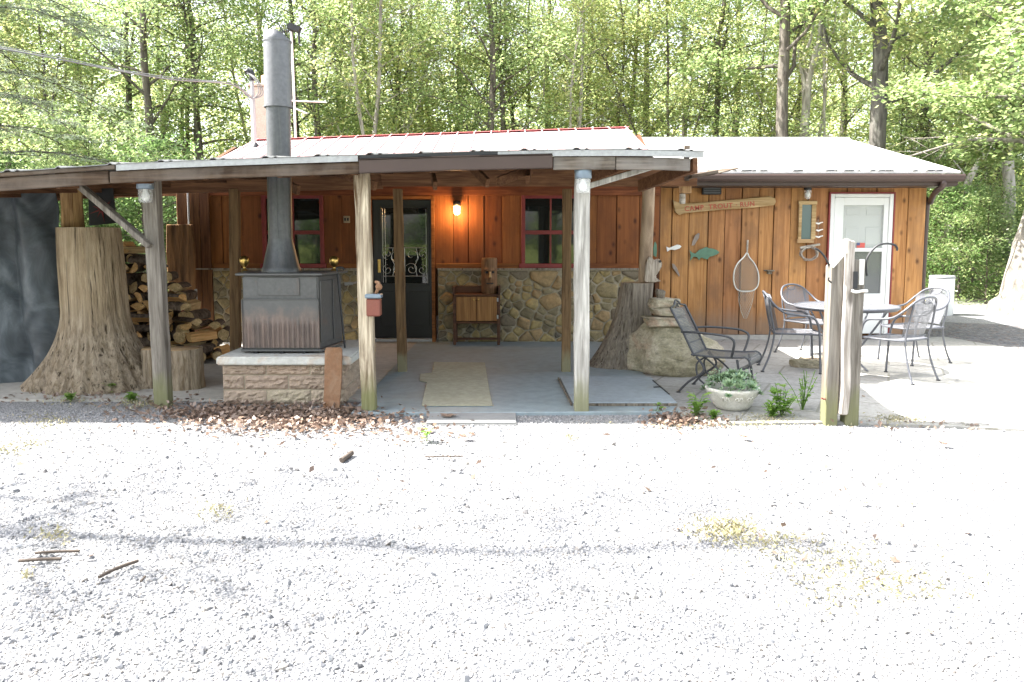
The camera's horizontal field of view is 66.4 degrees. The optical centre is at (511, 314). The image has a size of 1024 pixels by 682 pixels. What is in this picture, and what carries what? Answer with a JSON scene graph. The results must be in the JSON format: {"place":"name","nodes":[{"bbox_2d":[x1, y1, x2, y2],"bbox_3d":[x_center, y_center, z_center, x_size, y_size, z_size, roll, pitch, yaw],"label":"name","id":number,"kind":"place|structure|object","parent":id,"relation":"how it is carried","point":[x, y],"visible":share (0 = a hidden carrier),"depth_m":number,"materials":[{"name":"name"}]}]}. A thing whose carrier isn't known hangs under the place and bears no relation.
{"place":"outdoors","nodes":[
{"label":"outdoors","id":0,"kind":"place"},
{"bbox_2d":[0,342,415,401],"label":"shed floor","id":1,"kind":"structure","parent":0,"point":[386,360],"depth_m":7.69,"materials":[{"name":"concrete"}]},
{"bbox_2d":[20,227,150,395],"bbox_3d":[-4.255,-0.064,7.957,1.543,1.643,1.223,0,6,0],"label":"giant stump","id":2,"kind":"object","parent":1,"relation":"on","point":[96,344],"visible":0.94,"depth_m":7.67,"materials":[{"name":"brown wood"}]},
{"bbox_2d":[60,189,84,226],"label":"support block","id":3,"kind":"structure","parent":2,"relation":"on","point":[72,210],"depth_m":7.78,"materials":[{"name":"brown wood"}]},
{"bbox_2d":[141,347,152,388],"bbox_3d":[-3.600,0.545,7.887,0.261,0.424,0.264,0,6,0],"label":"chopping log","id":4,"kind":"object","parent":1,"relation":"on","point":[146,357],"visible":0.45,"depth_m":7.77,"materials":[{"name":"brown wood"}]},
{"bbox_2d":[171,346,205,390],"bbox_3d":[-3.282,0.545,7.842,0.400,0.433,0.391,0,6,0],"label":"chopping log","id":5,"kind":"object","parent":1,"relation":"on","point":[187,363],"visible":0.77,"depth_m":7.69,"materials":[{"name":"brown wood"}]},
{"bbox_2d":[216,340,360,403],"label":"hearth plinth","id":6,"kind":"structure","parent":1,"relation":"on","point":[290,377],"depth_m":7.12,"materials":[{"name":"stone"}]},
{"bbox_2d":[235,29,347,353],"bbox_3d":[-2.170,-1.145,7.410,1.065,2.969,0.675,0,6,0],"label":"wood stove","id":7,"kind":"object","parent":6,"relation":"on","point":[288,303],"visible":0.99,"depth_m":7.23,"materials":[{"name":"metal"}]},
{"bbox_2d":[0,145,740,411],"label":"porch","id":8,"kind":"object","parent":1,"relation":"on","point":[362,176],"visible":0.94,"depth_m":6.69,"materials":[{"name":"wood"}]},
{"bbox_2d":[0,193,59,382],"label":"tarp","id":9,"kind":"object","parent":8,"relation":"hanging from","point":[29,305],"visible":0.84,"depth_m":8.03,"materials":[{"name":"plastic"}]},
{"bbox_2d":[88,188,115,225],"bbox_3d":[-4.343,-1.146,8.284,0.290,0.408,0.028,0,6,0],"label":"painted board","id":10,"kind":"object","parent":8,"relation":"hanging from","point":[98,215],"visible":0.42,"depth_m":8.28,"materials":[{"name":"wood"}]},
{"bbox_2d":[365,280,382,315],"bbox_3d":[-1.168,-0.140,6.645,0.145,0.304,0.125,0,6,0],"label":"tin box","id":11,"kind":"object","parent":8,"relation":"attached to","point":[373,304],"visible":1,"depth_m":6.60,"materials":[{"name":"metal"}]},
{"bbox_2d":[0,162,1023,681],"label":"ground","id":12,"kind":"structure","parent":0,"point":[970,314],"depth_m":3.95,"materials":[{"name":"gravel"}]},
{"bbox_2d":[0,0,56,135],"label":"forest tree","id":13,"kind":"object","parent":12,"relation":"on","point":[2,34],"visible":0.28,"depth_m":23.55,"materials":[{"name":"green plant"}]},
{"bbox_2d":[0,0,87,162],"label":"forest tree","id":14,"kind":"object","parent":12,"relation":"on","point":[2,141],"visible":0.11,"depth_m":25.17,"materials":[{"name":"green plant"}]},
{"bbox_2d":[0,0,133,166],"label":"forest tree","id":15,"kind":"object","parent":12,"relation":"on","point":[43,93],"visible":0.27,"depth_m":23.02,"materials":[{"name":"green plant"}]},
{"bbox_2d":[0,91,139,225],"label":"bush","id":16,"kind":"object","parent":12,"relation":"on","point":[12,115],"visible":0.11,"depth_m":18.31,"materials":[{"name":"green plant"}]},
{"bbox_2d":[3,0,170,161],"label":"forest tree","id":17,"kind":"object","parent":12,"relation":"on","point":[81,65],"visible":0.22,"depth_m":26.01,"materials":[{"name":"green plant"}]},
{"bbox_2d":[4,98,170,239],"bbox_3d":[-9.610,-2.187,17.856,4.619,5.459,4.798,4,7,34],"label":"bush","id":18,"kind":"object","parent":12,"relation":"on","point":[95,152],"visible":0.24,"depth_m":17.53,"materials":[{"name":"green plant"}]},
{"bbox_2d":[0,0,175,239],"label":"hemlock","id":19,"kind":"object","parent":12,"relation":"on","point":[42,13],"visible":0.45,"depth_m":16.01,"materials":[{"name":"green plant"}]},
{"bbox_2d":[83,161,176,290],"bbox_3d":[-6.730,-1.250,14.357,2.921,3.069,3.034,0,6,4],"label":"bush","id":20,"kind":"object","parent":12,"relation":"on","point":[131,213],"visible":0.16,"depth_m":14.28,"materials":[{"name":"green plant"}]},
{"bbox_2d":[31,0,250,240],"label":"forest tree","id":21,"kind":"object","parent":12,"relation":"on","point":[129,92],"visible":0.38,"depth_m":23.00,"materials":[{"name":"green plant"}]},
{"bbox_2d":[0,0,282,161],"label":"forest tree","id":22,"kind":"object","parent":12,"relation":"on","point":[146,91],"visible":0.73,"depth_m":21.40,"materials":[{"name":"green plant"}]},
{"bbox_2d":[64,0,226,145],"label":"forest tree","id":23,"kind":"object","parent":12,"relation":"on","point":[151,58],"visible":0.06,"depth_m":35.78,"materials":[{"name":"green plant"}]},
{"bbox_2d":[83,126,213,281],"bbox_3d":[-8.255,-2.179,17.854,4.248,4.297,4.090,2,6,22],"label":"bush","id":24,"kind":"object","parent":12,"relation":"on","point":[147,141],"visible":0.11,"depth_m":17.67,"materials":[{"name":"green plant"}]},
{"bbox_2d":[116,138,202,262],"bbox_3d":[-6.674,-1.405,15.465,3.375,3.989,3.506,-5,7,-42],"label":"bush","id":25,"kind":"object","parent":12,"relation":"on","point":[154,160],"visible":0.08,"depth_m":14.84,"materials":[{"name":"green plant"}]},
{"bbox_2d":[51,0,292,159],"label":"forest tree","id":26,"kind":"object","parent":12,"relation":"on","point":[195,130],"visible":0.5,"depth_m":23.01,"materials":[{"name":"green plant"}]},
{"bbox_2d":[98,0,278,159],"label":"forest tree","id":27,"kind":"object","parent":12,"relation":"on","point":[207,153],"visible":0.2,"depth_m":25.35,"materials":[{"name":"green plant"}]},
{"bbox_2d":[175,0,332,152],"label":"forest tree","id":28,"kind":"object","parent":12,"relation":"on","point":[241,70],"visible":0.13,"depth_m":26.26,"materials":[{"name":"green plant"}]},
{"bbox_2d":[200,0,326,121],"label":"forest tree","id":29,"kind":"object","parent":12,"relation":"on","point":[257,53],"visible":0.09,"depth_m":33.90,"materials":[{"name":"green plant"}]},
{"bbox_2d":[176,0,387,155],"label":"forest tree","id":30,"kind":"object","parent":12,"relation":"on","point":[281,15],"visible":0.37,"depth_m":23.81,"materials":[{"name":"green plant"}]},
{"bbox_2d":[201,0,413,154],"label":"forest tree","id":31,"kind":"object","parent":12,"relation":"on","point":[314,86],"visible":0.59,"depth_m":21.76,"materials":[{"name":"green plant"}]},
{"bbox_2d":[241,0,404,136],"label":"forest tree","id":32,"kind":"object","parent":12,"relation":"on","point":[341,62],"visible":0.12,"depth_m":27.26,"materials":[{"name":"green plant"}]},
{"bbox_2d":[323,347,341,409],"bbox_3d":[-1.596,0.566,6.963,0.163,0.537,0.163,0,6,0],"label":"rusty plate","id":33,"kind":"object","parent":12,"relation":"on","point":[333,375],"visible":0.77,"depth_m":6.96,"materials":[{"name":"metal"}]},
{"bbox_2d":[301,0,443,135],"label":"forest tree","id":34,"kind":"object","parent":12,"relation":"on","point":[368,83],"visible":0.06,"depth_m":27.57,"materials":[{"name":"green plant"}]},
{"bbox_2d":[276,0,480,136],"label":"forest tree","id":35,"kind":"object","parent":12,"relation":"on","point":[391,59],"visible":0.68,"depth_m":21.46,"materials":[{"name":"green plant"}]},
{"bbox_2d":[291,0,480,134],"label":"forest tree","id":36,"kind":"object","parent":12,"relation":"on","point":[387,25],"visible":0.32,"depth_m":24.26,"materials":[{"name":"green plant"}]},
{"bbox_2d":[319,0,483,133],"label":"forest tree","id":37,"kind":"object","parent":12,"relation":"on","point":[391,69],"visible":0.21,"depth_m":25.19,"materials":[{"name":"green plant"}]},
{"bbox_2d":[176,75,660,341],"bbox_3d":[-1.313,-1.939,13.225,6.886,4.325,5.112,0,6,0],"label":"cabin","id":38,"kind":"object","parent":12,"relation":"on","point":[516,231],"visible":0.54,"depth_m":11.19,"materials":[{"name":"wood"}]},
{"bbox_2d":[166,224,195,290],"bbox_3d":[-4.675,-0.713,11.058,0.394,1.118,0.070,0,6,0],"label":"slab board","id":39,"kind":"object","parent":38,"relation":"attached to","point":[180,252],"visible":0.62,"depth_m":11.01,"materials":[{"name":"brown wood"}]},
{"bbox_2d":[243,68,263,147],"bbox_3d":[-4.014,-3.205,12.235,0.324,1.279,0.228,0,6,0],"label":"service mast","id":40,"kind":"object","parent":38,"relation":"on","point":[252,77],"visible":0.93,"depth_m":12.20,"materials":[{"name":"grey metal"}]},
{"bbox_2d":[0,46,251,97],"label":"power cable","id":41,"kind":"object","parent":40,"relation":"attached to","point":[142,74],"visible":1,"depth_m":10.37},
{"bbox_2d":[260,195,326,267],"bbox_3d":[-3.118,-1.187,11.150,0.936,1.038,0.115,0,6,0],"label":"window","id":42,"kind":"structure","parent":38,"relation":"in","point":[307,210],"depth_m":11.15,"materials":[{"name":"red paint"}]},
{"bbox_2d":[279,22,325,137],"bbox_3d":[-3.555,-3.936,13.284,0.769,1.972,0.140,0,6,0],"label":"tv antenna","id":43,"kind":"object","parent":38,"relation":"attached to","point":[291,27],"visible":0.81,"depth_m":13.24,"materials":[{"name":"white paint"}]},
{"bbox_2d":[372,200,431,337],"bbox_3d":[-1.574,-0.650,11.247,0.848,1.987,0.095,0,6,0],"label":"door","id":44,"kind":"structure","parent":38,"relation":"in","point":[416,213],"depth_m":11.24,"materials":[{"name":"black glass"}]},
{"bbox_2d":[519,195,573,267],"bbox_3d":[0.550,-1.187,11.150,0.896,1.038,0.115,0,6,0],"label":"window","id":45,"kind":"structure","parent":38,"relation":"in","point":[541,215],"depth_m":11.16,"materials":[{"name":"red paint"}]},
{"bbox_2d":[352,0,498,131],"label":"forest tree","id":46,"kind":"object","parent":12,"relation":"on","point":[437,6],"visible":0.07,"depth_m":29.62,"materials":[{"name":"green plant"}]},
{"bbox_2d":[425,413,516,425],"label":"step","id":47,"kind":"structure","parent":12,"relation":"on","point":[484,419],"depth_m":6.43,"materials":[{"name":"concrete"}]},
{"bbox_2d":[393,0,551,132],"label":"forest tree","id":48,"kind":"object","parent":12,"relation":"on","point":[446,18],"visible":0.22,"depth_m":24.73,"materials":[{"name":"green plant"}]},
{"bbox_2d":[404,0,581,133],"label":"forest tree","id":49,"kind":"object","parent":12,"relation":"on","point":[502,97],"visible":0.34,"depth_m":23.78,"materials":[{"name":"green plant"}]},
{"bbox_2d":[0,392,989,622],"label":"moss","id":50,"kind":"object","parent":12,"relation":"on","point":[735,525],"visible":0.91,"depth_m":3.88,"materials":[{"name":"plant"}]},
{"bbox_2d":[382,0,611,131],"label":"forest tree","id":51,"kind":"object","parent":12,"relation":"on","point":[492,56],"visible":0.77,"depth_m":21.47,"materials":[{"name":"green plant"}]},
{"bbox_2d":[1,389,1009,632],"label":"dead leaves","id":52,"kind":"object","parent":12,"relation":"on","point":[279,415],"visible":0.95,"depth_m":6.42,"materials":[{"name":"brown plant"}]},
{"bbox_2d":[3,1,1023,182],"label":"wood","id":53,"kind":"object","parent":12,"relation":"on","point":[535,126],"visible":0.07,"depth_m":51.97,"materials":[{"name":"green plant"}]},
{"bbox_2d":[436,0,592,132],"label":"forest tree","id":54,"kind":"object","parent":12,"relation":"on","point":[533,82],"visible":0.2,"depth_m":25.92,"materials":[{"name":"green plant"}]},
{"bbox_2d":[468,0,620,128],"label":"forest tree","id":55,"kind":"object","parent":12,"relation":"on","point":[549,1],"visible":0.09,"depth_m":28.91,"materials":[{"name":"green plant"}]},
{"bbox_2d":[510,0,659,131],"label":"forest tree","id":56,"kind":"object","parent":12,"relation":"on","point":[594,81],"visible":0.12,"depth_m":25.76,"materials":[{"name":"green plant"}]},
{"bbox_2d":[501,0,682,133],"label":"forest tree","id":57,"kind":"object","parent":12,"relation":"on","point":[584,7],"visible":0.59,"depth_m":22.41,"materials":[{"name":"green plant"}]},
{"bbox_2d":[555,0,707,136],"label":"forest tree","id":58,"kind":"object","parent":12,"relation":"on","point":[623,67],"visible":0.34,"depth_m":24.08,"materials":[{"name":"green plant"}]},
{"bbox_2d":[554,0,733,136],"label":"forest tree","id":59,"kind":"object","parent":12,"relation":"on","point":[644,82],"visible":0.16,"depth_m":29.12,"materials":[{"name":"green plant"}]},
{"bbox_2d":[557,0,762,136],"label":"forest tree","id":60,"kind":"object","parent":12,"relation":"on","point":[667,92],"visible":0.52,"depth_m":22.54,"materials":[{"name":"green plant"}]},
{"bbox_2d":[625,0,761,136],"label":"forest tree","id":61,"kind":"object","parent":12,"relation":"on","point":[681,78],"visible":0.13,"depth_m":36.99,"materials":[{"name":"green plant"}]},
{"bbox_2d":[632,0,852,136],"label":"forest tree","id":62,"kind":"object","parent":12,"relation":"on","point":[715,123],"visible":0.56,"depth_m":22.70,"materials":[{"name":"green plant"}]},
{"bbox_2d":[659,0,843,136],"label":"forest tree","id":63,"kind":"object","parent":12,"relation":"on","point":[734,59],"visible":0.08,"depth_m":28.00,"materials":[{"name":"green plant"}]},
{"bbox_2d":[672,0,862,136],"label":"tall tree","id":64,"kind":"object","parent":12,"relation":"on","point":[786,30],"visible":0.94,"depth_m":20.15,"materials":[{"name":"green plant"}]},
{"bbox_2d":[687,0,849,136],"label":"forest tree","id":65,"kind":"object","parent":12,"relation":"on","point":[772,61],"visible":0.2,"depth_m":25.40,"materials":[{"name":"green plant"}]},
{"bbox_2d":[642,137,965,338],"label":"cabin wing","id":66,"kind":"structure","parent":12,"relation":"on","point":[867,197],"depth_m":11.51,"materials":[{"name":"wood"}]},
{"bbox_2d":[673,196,775,214],"bbox_3d":[3.089,-1.587,11.394,1.502,0.270,0.038,0,6,0],"label":"camp sign","id":67,"kind":"object","parent":66,"relation":"attached to","point":[679,209],"visible":1,"depth_m":11.38,"materials":[{"name":"brown wood"}]},
{"bbox_2d":[733,240,759,317],"bbox_3d":[3.438,-0.518,11.488,0.392,1.151,0.030,0,6,0],"label":"landing net","id":68,"kind":"object","parent":66,"relation":"attached to","point":[745,291],"visible":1,"depth_m":11.48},
{"bbox_2d":[797,201,816,242],"bbox_3d":[4.306,-1.354,11.419,0.272,0.609,0.033,0,6,0],"label":"framed mirror","id":69,"kind":"object","parent":66,"relation":"attached to","point":[806,221],"visible":1,"depth_m":11.41,"materials":[{"name":"brown wood"}]},
{"bbox_2d":[833,198,888,332],"bbox_3d":[5.106,-0.714,11.506,0.791,1.997,0.126,0,6,0],"label":"storm door","id":70,"kind":"structure","parent":66,"relation":"in","point":[864,221],"depth_m":11.49,"materials":[{"name":"white paint"}]},
{"bbox_2d":[725,0,889,140],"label":"forest tree","id":71,"kind":"object","parent":12,"relation":"on","point":[793,88],"visible":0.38,"depth_m":23.52,"materials":[{"name":"green plant"}]},
{"bbox_2d":[733,0,894,142],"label":"forest tree","id":72,"kind":"object","parent":12,"relation":"on","point":[821,90],"visible":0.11,"depth_m":27.30,"materials":[{"name":"green plant"}]},
{"bbox_2d":[797,7,836,136],"bbox_3d":[8.704,-4.803,22.641,1.090,7.955,0.296,0,6,0],"label":"pale forked tree","id":73,"kind":"object","parent":12,"relation":"on","point":[806,77],"visible":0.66,"depth_m":22.39,"materials":[{"name":"grey plant"}]},
{"bbox_2d":[750,0,922,136],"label":"forest tree","id":74,"kind":"object","parent":12,"relation":"on","point":[844,120],"visible":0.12,"depth_m":30.24,"materials":[{"name":"green plant"}]},
{"bbox_2d":[771,0,1005,149],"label":"tall tree","id":75,"kind":"object","parent":12,"relation":"on","point":[882,45],"visible":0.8,"depth_m":19.27,"materials":[{"name":"green plant"}]},
{"bbox_2d":[840,0,998,177],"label":"forest tree","id":76,"kind":"object","parent":12,"relation":"on","point":[890,62],"visible":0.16,"depth_m":24.92,"materials":[{"name":"green plant"}]},
{"bbox_2d":[836,0,1008,201],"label":"forest tree","id":77,"kind":"object","parent":12,"relation":"on","point":[897,119],"visible":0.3,"depth_m":23.00,"materials":[{"name":"green plant"}]},
{"bbox_2d":[856,0,1023,316],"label":"maple tree","id":78,"kind":"object","parent":12,"relation":"on","point":[1000,94],"visible":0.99,"depth_m":15.72,"materials":[{"name":"green plant"}]},
{"bbox_2d":[887,126,1001,289],"bbox_3d":[10.926,-2.500,20.852,4.264,5.039,4.429,2,6,19],"label":"bush","id":79,"kind":"object","parent":12,"relation":"on","point":[931,157],"visible":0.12,"depth_m":20.40,"materials":[{"name":"green plant"}]},
{"bbox_2d":[888,40,1023,282],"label":"forest tree","id":80,"kind":"object","parent":12,"relation":"on","point":[950,116],"visible":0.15,"depth_m":22.20,"materials":[{"name":"green plant"}]},
{"bbox_2d":[925,173,1005,300],"bbox_3d":[10.612,-1.833,19.383,3.322,3.779,3.198,-1,6,-6],"label":"bush","id":81,"kind":"object","parent":12,"relation":"on","point":[943,215],"visible":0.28,"depth_m":19.01,"materials":[{"name":"green plant"}]},
{"bbox_2d":[917,118,1023,286],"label":"bush","id":82,"kind":"object","parent":12,"relation":"on","point":[1019,170],"visible":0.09,"depth_m":22.66,"materials":[{"name":"green plant"}]},
{"bbox_2d":[925,180,1016,299],"bbox_3d":[10.603,-1.730,18.406,3.034,3.069,2.921,2,6,16],"label":"bush","id":83,"kind":"object","parent":12,"relation":"on","point":[951,264],"visible":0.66,"depth_m":18.33,"materials":[{"name":"green plant"}]},
{"bbox_2d":[928,176,1023,304],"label":"bush","id":84,"kind":"object","parent":12,"relation":"on","point":[993,210],"visible":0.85,"depth_m":17.68,"materials":[{"name":"green plant"}]},
{"bbox_2d":[930,0,1023,291],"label":"tall tree","id":85,"kind":"object","parent":12,"relation":"on","point":[1007,176],"visible":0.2,"depth_m":20.57,"materials":[{"name":"green plant"}]},
{"bbox_2d":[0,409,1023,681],"bbox_3d":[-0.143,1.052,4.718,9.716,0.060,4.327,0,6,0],"label":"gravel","id":86,"kind":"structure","parent":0,"point":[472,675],"depth_m":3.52,"materials":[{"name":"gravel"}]},
{"bbox_2d":[7,0,1020,157],"label":"sky","id":87,"kind":"structure","parent":0,"point":[892,14],"materials":[{"name":"white"}]},
{"bbox_2d":[351,338,680,415],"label":"porch floor","id":88,"kind":"structure","parent":0,"point":[522,377],"depth_m":8.24,"materials":[{"name":"grey paint"}]},
{"bbox_2d":[420,362,492,405],"bbox_3d":[-0.610,0.687,8.120,0.726,0.011,2.477,0,6,-4],"label":"carpet strip","id":89,"kind":"object","parent":88,"relation":"on","point":[457,384],"visible":1,"depth_m":7.83,"materials":[{"name":"carpet"}]},
{"bbox_2d":[453,285,500,344],"bbox_3d":[-0.494,0.002,11.022,0.660,0.823,0.357,0,6,0],"label":"side cabinet","id":90,"kind":"object","parent":88,"relation":"on","point":[473,305],"visible":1,"depth_m":10.87,"materials":[{"name":"brown wood"}]},
{"bbox_2d":[481,258,496,293],"bbox_3d":[-0.307,-0.546,10.979,0.228,0.501,0.270,-5,7,-42],"label":"carved face","id":91,"kind":"object","parent":90,"relation":"on","point":[488,275],"visible":1,"depth_m":10.90},
{"bbox_2d":[558,376,676,405],"bbox_3d":[0.975,0.726,7.583,0.987,0.040,1.329,0,6,0],"label":"concrete slab","id":92,"kind":"object","parent":88,"relation":"on","point":[626,391],"visible":1,"depth_m":7.42,"materials":[{"name":"paint"}]},
{"bbox_2d":[589,281,653,369],"bbox_3d":[1.291,0.131,9.147,0.868,1.026,0.775,0,6,0],"label":"corner stump","id":93,"kind":"object","parent":88,"relation":"on","point":[632,308],"visible":0.71,"depth_m":8.96,"materials":[{"name":"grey wood"}]},
{"bbox_2d":[638,187,654,281],"bbox_3d":[1.565,-1.094,9.062,0.181,1.432,0.164,0,6,0],"label":"corner pole","id":94,"kind":"object","parent":93,"relation":"on","point":[647,229],"visible":0.56,"depth_m":9.01,"materials":[{"name":"wood"}]},
{"bbox_2d":[643,337,1023,431],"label":"patio","id":95,"kind":"structure","parent":0,"point":[982,384],"depth_m":8.01,"materials":[{"name":"concrete"}]},
{"bbox_2d":[627,322,725,376],"bbox_3d":[1.792,0.354,8.826,1.161,0.642,0.964,0,6,0],"label":"boulder","id":96,"kind":"object","parent":95,"relation":"on","point":[660,351],"visible":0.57,"depth_m":8.50,"materials":[{"name":"stone"}]},
{"bbox_2d":[641,315,689,327],"bbox_3d":[1.714,0.068,8.770,0.549,0.123,0.471,0,6,0],"label":"flat stone","id":97,"kind":"object","parent":96,"relation":"on","point":[651,321],"visible":0.66,"depth_m":8.56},
{"bbox_2d":[670,299,761,392],"bbox_3d":[1.974,0.306,7.631,0.817,0.887,0.606,3,6,30],"label":"rocking chair","id":98,"kind":"object","parent":95,"relation":"on","point":[710,353],"visible":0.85,"depth_m":7.63,"materials":[{"name":"grey"}]},
{"bbox_2d":[699,367,763,410],"bbox_3d":[1.933,0.650,6.874,0.538,0.349,0.546,0,6,0],"label":"planter","id":99,"kind":"object","parent":95,"relation":"on","point":[733,391],"visible":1,"depth_m":6.74,"materials":[{"name":"stone"}]},
{"bbox_2d":[769,383,801,415],"bbox_3d":[2.273,0.726,6.582,0.236,0.297,0.325,0,6,0],"label":"weed","id":100,"kind":"object","parent":95,"relation":"on","point":[777,398],"visible":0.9,"depth_m":6.58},
{"bbox_2d":[757,290,822,373],"bbox_3d":[3.161,0.177,8.901,0.656,0.902,0.602,1,6,12],"label":"chair","id":101,"kind":"object","parent":95,"relation":"on","point":[769,303],"visible":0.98,"depth_m":8.77,"materials":[{"name":"metal"}]},
{"bbox_2d":[773,283,822,355],"bbox_3d":[3.812,0.063,10.081,0.602,0.902,0.656,-3,6,-28],"label":"chair","id":102,"kind":"object","parent":95,"relation":"on","point":[798,287],"visible":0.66,"depth_m":10.26,"materials":[{"name":"grey"}]},
{"bbox_2d":[793,301,900,371],"bbox_3d":[3.828,0.255,9.001,1.142,0.736,1.142,0,6,0],"label":"patio table","id":103,"kind":"object","parent":95,"relation":"on","point":[887,308],"visible":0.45,"depth_m":8.79,"materials":[{"name":"grey"}]},
{"bbox_2d":[815,239,897,425],"bbox_3d":[2.735,0.159,6.271,0.652,1.522,0.179,0,6,0],"label":"hook post","id":104,"kind":"object","parent":95,"relation":"on","point":[846,272],"visible":0.98,"depth_m":6.24,"materials":[{"name":"grey wood"}]},
{"bbox_2d":[862,296,939,384],"bbox_3d":[4.120,0.233,8.316,0.602,0.902,0.656,-3,6,-32],"label":"chair","id":105,"kind":"object","parent":95,"relation":"on","point":[916,320],"visible":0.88,"depth_m":8.10,"materials":[{"name":"grey"}]},
{"bbox_2d":[876,287,951,365],"bbox_3d":[4.898,0.121,9.476,0.656,0.902,0.602,-2,6,-18],"label":"chair","id":106,"kind":"object","parent":95,"relation":"on","point":[944,306],"visible":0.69,"depth_m":9.46,"materials":[{"name":"grey"}]},
{"bbox_2d":[928,275,955,315],"bbox_3d":[8.525,-0.385,15.535,0.469,0.789,0.469,0,6,0],"label":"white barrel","id":107,"kind":"object","parent":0,"point":[947,282],"visible":0.69,"depth_m":15.34,"materials":[{"name":"plastic"}]},
{"bbox_2d":[921,322,1023,349],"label":"drive","id":108,"kind":"structure","parent":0,"point":[1010,336],"depth_m":12.45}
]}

